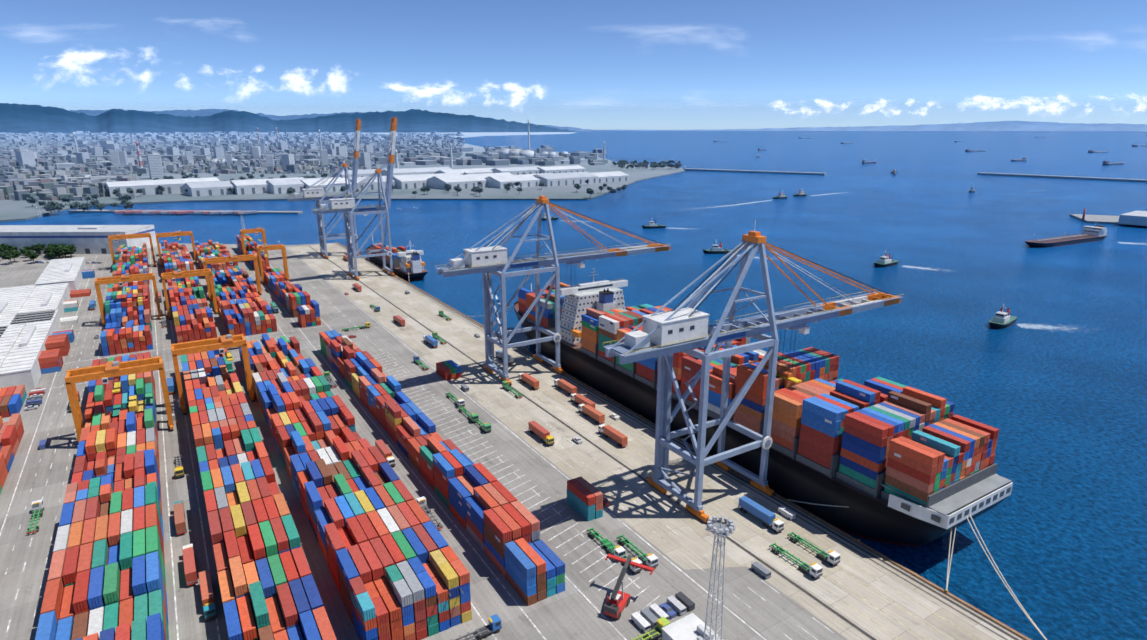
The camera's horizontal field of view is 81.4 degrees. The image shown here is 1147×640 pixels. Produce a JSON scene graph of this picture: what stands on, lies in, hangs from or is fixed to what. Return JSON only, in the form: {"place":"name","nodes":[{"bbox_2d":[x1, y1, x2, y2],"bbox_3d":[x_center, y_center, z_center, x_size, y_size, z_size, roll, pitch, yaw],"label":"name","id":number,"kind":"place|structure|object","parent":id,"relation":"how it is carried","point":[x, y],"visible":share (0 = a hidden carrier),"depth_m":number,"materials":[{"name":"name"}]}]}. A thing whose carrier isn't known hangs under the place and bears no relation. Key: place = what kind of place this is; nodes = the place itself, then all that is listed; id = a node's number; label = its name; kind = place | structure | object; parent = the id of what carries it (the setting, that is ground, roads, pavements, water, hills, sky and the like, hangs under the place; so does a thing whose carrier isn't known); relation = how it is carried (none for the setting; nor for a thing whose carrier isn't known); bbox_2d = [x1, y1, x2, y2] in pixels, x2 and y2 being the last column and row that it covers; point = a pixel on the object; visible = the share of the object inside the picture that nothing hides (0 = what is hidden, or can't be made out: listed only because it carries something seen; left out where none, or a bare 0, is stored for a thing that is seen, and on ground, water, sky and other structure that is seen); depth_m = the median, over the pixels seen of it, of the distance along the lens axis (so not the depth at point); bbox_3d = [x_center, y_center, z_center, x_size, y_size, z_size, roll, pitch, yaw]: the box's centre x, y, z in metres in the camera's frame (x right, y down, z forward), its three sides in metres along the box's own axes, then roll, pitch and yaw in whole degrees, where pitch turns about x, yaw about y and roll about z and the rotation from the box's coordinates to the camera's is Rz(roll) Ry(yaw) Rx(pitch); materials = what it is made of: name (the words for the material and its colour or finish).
{"place":"outdoors","nodes":[
{"label":"outdoors","id":0,"kind":"place"},
{"bbox_2d":[38,439,46,448],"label":"truck","id":1,"kind":"object","parent":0,"point":[42,444],"visible":1,"depth_m":242.80,"materials":[{"name":"paint"}]},
{"bbox_2d":[0,103,576,132],"bbox_3d":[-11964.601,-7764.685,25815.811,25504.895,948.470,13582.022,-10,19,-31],"label":"mountains","id":2,"kind":"structure","parent":0,"point":[19,118],"depth_m":23313.37,"materials":[{"name":"green plant"}]},
{"bbox_2d":[70,109,603,130],"bbox_3d":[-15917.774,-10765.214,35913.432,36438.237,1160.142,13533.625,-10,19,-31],"label":"mountains","id":3,"kind":"structure","parent":0,"point":[194,113],"depth_m":35214.77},
{"bbox_2d":[0,132,684,221],"bbox_3d":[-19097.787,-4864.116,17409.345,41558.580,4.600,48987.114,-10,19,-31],"label":"shore","id":4,"kind":"structure","parent":0,"point":[15,210],"depth_m":1229.94,"materials":[{"name":"grey concrete"}]},
{"bbox_2d":[0,131,628,200],"bbox_3d":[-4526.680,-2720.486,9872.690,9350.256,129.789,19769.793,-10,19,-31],"label":"shore buildings","id":5,"kind":"structure","parent":4,"relation":"on","point":[23,165],"depth_m":1947.41,"materials":[{"name":"white concrete"}]},
{"bbox_2d":[26,160,681,213],"bbox_3d":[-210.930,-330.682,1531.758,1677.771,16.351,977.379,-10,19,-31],"label":"shore trees","id":6,"kind":"object","parent":4,"relation":"on","point":[50,206],"visible":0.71,"depth_m":1178.03,"materials":[{"name":"green plant"}]},
{"bbox_2d":[0,119,1146,225],"bbox_3d":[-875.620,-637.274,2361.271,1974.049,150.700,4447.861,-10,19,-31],"label":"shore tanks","id":7,"kind":"object","parent":4,"relation":"on","point":[1136,218],"visible":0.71,"depth_m":1853.17,"materials":[{"name":"white metal"}]},
{"bbox_2d":[0,243,767,639],"bbox_3d":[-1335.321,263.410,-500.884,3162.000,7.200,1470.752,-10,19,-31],"label":"container yard pavement","id":8,"kind":"structure","parent":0,"point":[570,613],"depth_m":212.23,"materials":[{"name":"grey concrete"}]},
{"bbox_2d":[0,384,26,493],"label":"shipping containers","id":9,"kind":"object","parent":8,"relation":"on","point":[12,399],"visible":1,"depth_m":248.15,"materials":[{"name":"metal"}]},
{"bbox_2d":[24,405,38,410],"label":"car","id":10,"kind":"object","parent":8,"relation":"on","point":[30,407],"visible":1,"depth_m":275.82,"materials":[{"name":"paint"}]},
{"bbox_2d":[26,399,42,405],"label":"car","id":11,"kind":"object","parent":8,"relation":"on","point":[40,401],"visible":0.6,"depth_m":281.03,"materials":[{"name":"paint"}]},
{"bbox_2d":[26,395,42,400],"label":"car","id":12,"kind":"object","parent":8,"relation":"on","point":[33,397],"visible":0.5,"depth_m":285.48,"materials":[{"name":"paint"}]},
{"bbox_2d":[27,499,43,533],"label":"yard truck","id":13,"kind":"object","parent":8,"relation":"on","point":[37,507],"visible":1,"depth_m":199.65,"materials":[{"name":"paint"}]},
{"bbox_2d":[29,390,44,395],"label":"car","id":14,"kind":"object","parent":8,"relation":"on","point":[37,392],"visible":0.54,"depth_m":290.14,"materials":[{"name":"paint"}]},
{"bbox_2d":[0,243,75,263],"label":"trees","id":15,"kind":"object","parent":8,"relation":"on","point":[50,251],"visible":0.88,"depth_m":596.39,"materials":[{"name":"green plant"}]},
{"bbox_2d":[38,269,94,373],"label":"containers","id":16,"kind":"object","parent":8,"relation":"on","point":[57,347],"visible":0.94,"depth_m":346.32,"materials":[{"name":"metal"}]},
{"bbox_2d":[0,225,156,390],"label":"buildings","id":17,"kind":"structure","parent":8,"relation":"on","point":[31,316],"depth_m":434.94,"materials":[{"name":"paint"}]},
{"bbox_2d":[89,300,95,309],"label":"yard truck","id":18,"kind":"object","parent":8,"relation":"on","point":[92,304],"visible":1,"depth_m":428.57,"materials":[{"name":"paint"}]},
{"bbox_2d":[35,243,168,639],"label":"containers","id":19,"kind":"object","parent":8,"relation":"on","point":[106,578],"visible":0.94,"depth_m":181.23,"materials":[{"name":"metal"}]},
{"bbox_2d":[65,356,174,442],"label":"gantry crane","id":20,"kind":"object","parent":8,"relation":"on","point":[105,372],"visible":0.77,"depth_m":245.68,"materials":[{"name":"paint"}]},
{"bbox_2d":[94,272,162,326],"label":"gantry crane","id":21,"kind":"object","parent":8,"relation":"on","point":[124,278],"visible":0.92,"depth_m":395.22,"materials":[{"name":"paint"}]},
{"bbox_2d":[108,233,156,266],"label":"gantry crane","id":22,"kind":"object","parent":8,"relation":"on","point":[124,236],"visible":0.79,"depth_m":551.38,"materials":[{"name":"paint"}]},
{"bbox_2d":[166,377,174,393],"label":"yard truck","id":23,"kind":"object","parent":8,"relation":"on","point":[170,384],"visible":0.94,"depth_m":292.43,"materials":[{"name":"paint"}]},
{"bbox_2d":[156,230,197,266],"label":"gantry crane","id":24,"kind":"object","parent":8,"relation":"on","point":[177,233],"visible":1,"depth_m":563.06,"materials":[{"name":"paint"}]},
{"bbox_2d":[174,455,184,477],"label":"yard truck","id":25,"kind":"object","parent":8,"relation":"on","point":[179,471],"visible":1,"depth_m":222.07,"materials":[{"name":"paint"}]},
{"bbox_2d":[173,500,186,534],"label":"truck","id":26,"kind":"object","parent":8,"relation":"on","point":[179,517],"visible":1,"depth_m":192.43,"materials":[{"name":"paint"}]},
{"bbox_2d":[161,268,218,319],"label":"gantry crane","id":27,"kind":"object","parent":8,"relation":"on","point":[173,275],"visible":1,"depth_m":408.13,"materials":[{"name":"paint"}]},
{"bbox_2d":[182,544,197,585],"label":"yard truck","id":28,"kind":"object","parent":8,"relation":"on","point":[189,565],"visible":1,"depth_m":171.66,"materials":[{"name":"paint"}]},
{"bbox_2d":[199,570,216,620],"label":"truck","id":29,"kind":"object","parent":8,"relation":"on","point":[209,607],"visible":0.98,"depth_m":160.25,"materials":[{"name":"paint"}]},
{"bbox_2d":[171,334,254,414],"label":"gantry crane","id":30,"kind":"object","parent":8,"relation":"on","point":[222,343],"visible":1,"depth_m":275.10,"materials":[{"name":"paint"}]},
{"bbox_2d":[203,254,261,300],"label":"gantry crane","id":31,"kind":"object","parent":8,"relation":"on","point":[230,259],"visible":1,"depth_m":456.23,"materials":[{"name":"paint"}]},
{"bbox_2d":[160,240,336,639],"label":"containers","id":32,"kind":"object","parent":8,"relation":"on","point":[274,588],"visible":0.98,"depth_m":183.66,"materials":[{"name":"metal"}]},
{"bbox_2d":[240,227,268,261],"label":"gantry crane","id":33,"kind":"object","parent":8,"relation":"on","point":[256,231],"visible":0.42,"depth_m":582.67,"materials":[{"name":"paint"}]},
{"bbox_2d":[256,244,288,283],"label":"gantry crane","id":34,"kind":"object","parent":8,"relation":"on","point":[261,249],"visible":0.92,"depth_m":500.59,"materials":[{"name":"paint"}]},
{"bbox_2d":[270,302,278,312],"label":"yard truck","id":35,"kind":"object","parent":8,"relation":"on","point":[274,307],"visible":1,"depth_m":422.36,"materials":[{"name":"paint"}]},
{"bbox_2d":[323,371,336,387],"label":"yard truck","id":36,"kind":"object","parent":8,"relation":"on","point":[327,376],"visible":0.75,"depth_m":307.03,"materials":[{"name":"paint"}]},
{"bbox_2d":[194,240,471,639],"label":"containers","id":37,"kind":"object","parent":8,"relation":"on","point":[398,569],"visible":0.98,"depth_m":187.68,"materials":[{"name":"metal"}]},
{"bbox_2d":[342,322,369,331],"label":"yard truck","id":38,"kind":"object","parent":8,"relation":"on","point":[367,324],"visible":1,"depth_m":387.73,"materials":[{"name":"paint"}]},
{"bbox_2d":[375,439,395,465],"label":"yard truck","id":39,"kind":"object","parent":8,"relation":"on","point":[383,448],"visible":0.71,"depth_m":232.12,"materials":[{"name":"paint"}]},
{"bbox_2d":[236,234,564,605],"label":"containers","id":40,"kind":"object","parent":8,"relation":"on","point":[498,521],"visible":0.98,"depth_m":206.93,"materials":[{"name":"metal"}]},
{"bbox_2d":[413,355,428,369],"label":"yard truck","id":41,"kind":"object","parent":8,"relation":"on","point":[416,359],"visible":1,"depth_m":329.13,"materials":[{"name":"paint"}]},
{"bbox_2d":[416,496,442,528],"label":"yard truck","id":42,"kind":"object","parent":8,"relation":"on","point":[422,502],"visible":0.69,"depth_m":201.30,"materials":[{"name":"paint"}]},
{"bbox_2d":[445,392,464,406],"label":"yard truck","id":43,"kind":"object","parent":8,"relation":"on","point":[460,402],"visible":0.96,"depth_m":280.05,"materials":[{"name":"paint"}]},
{"bbox_2d":[458,406,478,422],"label":"truck","id":44,"kind":"object","parent":8,"relation":"on","point":[473,417],"visible":0.94,"depth_m":265.00,"materials":[{"name":"paint"}]},
{"bbox_2d":[451,614,501,639],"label":"truck","id":45,"kind":"object","parent":8,"relation":"on","point":[494,625],"visible":1,"depth_m":152.96,"materials":[{"name":"paint"}]},
{"bbox_2d":[469,416,490,432],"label":"truck","id":46,"kind":"object","parent":8,"relation":"on","point":[485,427],"visible":0.69,"depth_m":255.13,"materials":[{"name":"paint"}]},
{"bbox_2d":[0,241,977,639],"bbox_3d":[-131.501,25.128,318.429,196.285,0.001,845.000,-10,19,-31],"label":"ground markings","id":47,"kind":"object","parent":8,"relation":"on","point":[436,501],"visible":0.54,"depth_m":209.35,"materials":[{"name":"paint"}]},
{"bbox_2d":[436,360,602,520],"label":"shipping containers","id":48,"kind":"object","parent":8,"relation":"on","point":[584,498],"visible":0.98,"depth_m":201.84,"materials":[{"name":"metal"}]},
{"bbox_2d":[587,527,625,557],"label":"truck","id":49,"kind":"object","parent":8,"relation":"on","point":[619,551],"visible":0.88,"depth_m":182.54,"materials":[{"name":"paint"}]},
{"bbox_2d":[601,538,641,573],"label":"truck","id":50,"kind":"object","parent":8,"relation":"on","point":[634,569],"visible":0.48,"depth_m":174.75,"materials":[{"name":"paint"}]},
{"bbox_2d":[603,554,654,618],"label":"reach stacker","id":51,"kind":"object","parent":8,"relation":"on","point":[616,604],"visible":1,"depth_m":160.54,"materials":[{"name":"paint"}]},
{"bbox_2d":[616,534,657,567],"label":"truck","id":52,"kind":"object","parent":8,"relation":"on","point":[650,560],"visible":0.92,"depth_m":179.12,"materials":[{"name":"paint"}]},
{"bbox_2d":[631,612,650,632],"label":"van","id":53,"kind":"object","parent":8,"relation":"on","point":[641,622],"visible":1,"depth_m":155.34,"materials":[{"name":"paint"}]},
{"bbox_2d":[640,607,657,627],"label":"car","id":54,"kind":"object","parent":8,"relation":"on","point":[648,615],"visible":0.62,"depth_m":156.86,"materials":[{"name":"paint"}]},
{"bbox_2d":[631,617,670,639],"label":"truck","id":55,"kind":"object","parent":8,"relation":"on","point":[654,633],"visible":0.9,"depth_m":152.12,"materials":[{"name":"paint"}]},
{"bbox_2d":[287,243,1021,639],"bbox_3d":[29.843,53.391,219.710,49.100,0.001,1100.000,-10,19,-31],"label":"concrete apron","id":56,"kind":"object","parent":8,"relation":"on","point":[661,517],"depth_m":213.98,"materials":[{"name":"beige concrete"}]},
{"bbox_2d":[287,119,377,258],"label":"gantry crane","id":57,"kind":"object","parent":56,"relation":"on","point":[318,195],"visible":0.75,"depth_m":597.09,"materials":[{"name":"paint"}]},
{"bbox_2d":[352,283,361,291],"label":"yard truck","id":58,"kind":"object","parent":56,"relation":"on","point":[357,286],"visible":1,"depth_m":477.90,"materials":[{"name":"paint"}]},
{"bbox_2d":[311,117,414,279],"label":"gantry crane","id":59,"kind":"object","parent":56,"relation":"on","point":[347,207],"visible":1,"depth_m":514.27,"materials":[{"name":"paint"}]},
{"bbox_2d":[393,315,404,325],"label":"truck","id":60,"kind":"object","parent":56,"relation":"on","point":[398,319],"visible":1,"depth_m":394.63,"materials":[{"name":"paint"}]},
{"bbox_2d":[423,335,437,347],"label":"yard truck","id":61,"kind":"object","parent":56,"relation":"on","point":[431,340],"visible":1,"depth_m":356.63,"materials":[{"name":"paint"}]},
{"bbox_2d":[432,332,446,343],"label":"truck","id":62,"kind":"object","parent":56,"relation":"on","point":[435,335],"visible":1,"depth_m":368.13,"materials":[{"name":"paint"}]},
{"bbox_2d":[439,310,451,320],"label":"truck","id":63,"kind":"object","parent":56,"relation":"on","point":[441,313],"visible":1,"depth_m":412.26,"materials":[{"name":"paint"}]},
{"bbox_2d":[495,350,513,364],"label":"yard truck","id":64,"kind":"object","parent":56,"relation":"on","point":[510,358],"visible":0.69,"depth_m":332.56,"materials":[{"name":"paint"}]},
{"bbox_2d":[502,380,522,397],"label":"truck","id":65,"kind":"object","parent":56,"relation":"on","point":[506,386],"visible":1,"depth_m":295.78,"materials":[{"name":"paint"}]},
{"bbox_2d":[518,373,539,389],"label":"yard truck","id":66,"kind":"object","parent":56,"relation":"on","point":[533,382],"visible":1,"depth_m":300.41,"materials":[{"name":"paint"}]},
{"bbox_2d":[528,421,554,445],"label":"yard truck","id":67,"kind":"object","parent":56,"relation":"on","point":[543,433],"visible":1,"depth_m":247.98,"materials":[{"name":"paint"}]},
{"bbox_2d":[435,188,669,385],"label":"gantry crane","id":68,"kind":"object","parent":56,"relation":"on","point":[487,262],"visible":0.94,"depth_m":306.58,"materials":[{"name":"paint"}]},
{"bbox_2d":[554,379,576,395],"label":"truck","id":69,"kind":"object","parent":56,"relation":"on","point":[565,385],"visible":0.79,"depth_m":293.80,"materials":[{"name":"paint"}]},
{"bbox_2d":[572,437,582,443],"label":"car","id":70,"kind":"object","parent":56,"relation":"on","point":[577,440],"visible":1,"depth_m":246.76,"materials":[{"name":"paint"}]},
{"bbox_2d":[570,393,594,407],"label":"truck","id":71,"kind":"object","parent":56,"relation":"on","point":[577,399],"visible":0.69,"depth_m":278.47,"materials":[{"name":"paint"}]},
{"bbox_2d":[578,404,604,423],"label":"truck","id":72,"kind":"object","parent":56,"relation":"on","point":[594,413],"visible":1,"depth_m":265.61,"materials":[{"name":"paint"}]},
{"bbox_2d":[598,424,627,446],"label":"truck","id":73,"kind":"object","parent":56,"relation":"on","point":[620,438],"visible":0.98,"depth_m":247.14,"materials":[{"name":"paint"}]},
{"bbox_2d":[604,220,902,522],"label":"gantry crane","id":74,"kind":"object","parent":56,"relation":"on","point":[663,337],"visible":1,"depth_m":200.84,"materials":[{"name":"paint"}]},
{"bbox_2d":[738,496,783,532],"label":"truck","id":75,"kind":"object","parent":56,"relation":"on","point":[765,515],"visible":1,"depth_m":195.96,"materials":[{"name":"paint"}]},
{"bbox_2d":[751,561,770,578],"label":"van","id":76,"kind":"object","parent":56,"relation":"on","point":[761,570],"visible":1,"depth_m":173.73,"materials":[{"name":"paint"}]},
{"bbox_2d":[778,506,795,519],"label":"car","id":77,"kind":"object","parent":56,"relation":"on","point":[787,513],"visible":1,"depth_m":199.62,"materials":[{"name":"paint"}]},
{"bbox_2d":[769,543,822,578],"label":"truck","id":78,"kind":"object","parent":56,"relation":"on","point":[814,570],"visible":0.98,"depth_m":175.23,"materials":[{"name":"paint"}]},
{"bbox_2d":[787,532,840,565],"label":"truck","id":79,"kind":"object","parent":56,"relation":"on","point":[832,557],"visible":0.98,"depth_m":180.34,"materials":[{"name":"paint"}]},
{"bbox_2d":[649,603,668,620],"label":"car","id":80,"kind":"object","parent":8,"relation":"on","point":[656,610],"visible":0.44,"depth_m":158.42,"materials":[{"name":"paint"}]},
{"bbox_2d":[659,602,676,618],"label":"car","id":81,"kind":"object","parent":8,"relation":"on","point":[667,609],"visible":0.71,"depth_m":159.49,"materials":[{"name":"paint"}]},
{"bbox_2d":[309,242,1031,639],"bbox_3d":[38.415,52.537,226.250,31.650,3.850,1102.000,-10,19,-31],"label":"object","id":82,"kind":"structure","parent":8,"relation":"on","point":[869,548],"depth_m":196.09,"materials":[{"name":"metal"}]},
{"bbox_2d":[363,249,1046,639],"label":"mooring lines","id":83,"kind":"object","parent":82,"relation":"on","point":[949,549],"visible":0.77,"depth_m":170.31,"materials":[{"name":"fabric"}]},
{"bbox_2d":[667,595,686,615],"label":"van","id":84,"kind":"object","parent":8,"relation":"on","point":[677,606],"visible":0.96,"depth_m":160.64,"materials":[{"name":"paint"}]},
{"bbox_2d":[675,591,694,610],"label":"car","id":85,"kind":"object","parent":8,"relation":"on","point":[685,601],"visible":0.81,"depth_m":161.93,"materials":[{"name":"paint"}]},
{"bbox_2d":[661,613,726,639],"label":"building","id":86,"kind":"structure","parent":8,"relation":"on","point":[691,626],"depth_m":149.13,"materials":[{"name":"paint"}]},
{"bbox_2d":[703,515,734,639],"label":"light mast","id":87,"kind":"object","parent":8,"relation":"on","point":[720,528],"visible":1,"depth_m":137.01,"materials":[{"name":"metal"}]},
{"bbox_2d":[0,130,1146,639],"bbox_3d":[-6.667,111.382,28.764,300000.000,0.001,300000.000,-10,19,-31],"label":"sea water","id":88,"kind":"structure","parent":0,"point":[1062,528],"depth_m":560.21,"materials":[{"name":"blue liquid"}]},
{"bbox_2d":[366,236,427,280],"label":"container ship","id":89,"kind":"object","parent":88,"relation":"on","point":[410,261],"visible":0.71,"depth_m":528.54,"materials":[{"name":"paint"}]},
{"bbox_2d":[68,168,1146,224],"bbox_3d":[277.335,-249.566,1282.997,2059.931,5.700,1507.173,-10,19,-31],"label":"breakwaters","id":90,"kind":"object","parent":88,"relation":"on","point":[1104,219],"visible":0.48,"depth_m":1518.35,"materials":[{"name":"stone"}]},
{"bbox_2d":[642,219,665,228],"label":"tug","id":91,"kind":"object","parent":88,"relation":"on","point":[651,225],"visible":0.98,"depth_m":803.04,"materials":[{"name":"paint"}]},
{"bbox_2d":[703,242,731,253],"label":"tug","id":92,"kind":"object","parent":88,"relation":"on","point":[715,249],"visible":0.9,"depth_m":639.35,"materials":[{"name":"paint"}]},
{"bbox_2d":[514,268,1012,546],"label":"container ship","id":93,"kind":"object","parent":88,"relation":"on","point":[884,460],"visible":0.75,"depth_m":203.25,"materials":[{"name":"paint"}]},
{"bbox_2d":[773,192,787,198],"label":"tug","id":94,"kind":"object","parent":88,"relation":"on","point":[781,196],"visible":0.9,"depth_m":1146.89,"materials":[{"name":"paint"}]},
{"bbox_2d":[564,192,1144,331],"bbox_3d":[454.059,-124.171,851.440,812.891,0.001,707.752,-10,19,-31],"label":"water wakes","id":95,"kind":"object","parent":88,"relation":"on","point":[926,269],"visible":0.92,"depth_m":571.97,"materials":[{"name":"liquid"}]},
{"bbox_2d":[874,250,899,266],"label":"tug","id":96,"kind":"object","parent":88,"relation":"on","point":[885,261],"visible":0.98,"depth_m":580.96,"materials":[{"name":"paint"}]},
{"bbox_2d":[988,305,1017,328],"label":"tug","id":97,"kind":"object","parent":88,"relation":"on","point":[1000,319],"visible":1,"depth_m":403.26,"materials":[{"name":"paint"}]},
{"bbox_2d":[1025,223,1107,246],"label":"tanker","id":98,"kind":"object","parent":88,"relation":"on","point":[1093,233],"visible":0.94,"depth_m":700.67,"materials":[{"name":"paint"}]},
{"bbox_2d":[1102,161,1123,164],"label":"ship","id":99,"kind":"object","parent":88,"relation":"on","point":[1109,163],"visible":0.9,"depth_m":2226.16,"materials":[{"name":"paint"}]},
{"bbox_2d":[0,17,1146,129],"bbox_3d":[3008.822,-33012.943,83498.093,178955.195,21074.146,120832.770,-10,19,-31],"label":"cloud","id":100,"kind":"structure","parent":0,"point":[71,61],"depth_m":83562.17,"materials":[{"name":"white"}]},
{"bbox_2d":[0,0,1146,129],"label":"sky","id":101,"kind":"structure","parent":0,"point":[875,49],"materials":[{"name":"blue"}]},
{"bbox_2d":[683,566,847,639],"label":"service asphalt","id":102,"kind":"structure","parent":0,"point":[774,615],"depth_m":162.09,"materials":[{"name":"grey asphalt"}]},
{"bbox_2d":[605,121,1146,130],"bbox_3d":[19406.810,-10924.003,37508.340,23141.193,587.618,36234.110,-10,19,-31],"label":"mountains","id":103,"kind":"structure","parent":0,"point":[1015,126],"depth_m":38853.76,"materials":[{"name":"stone"}]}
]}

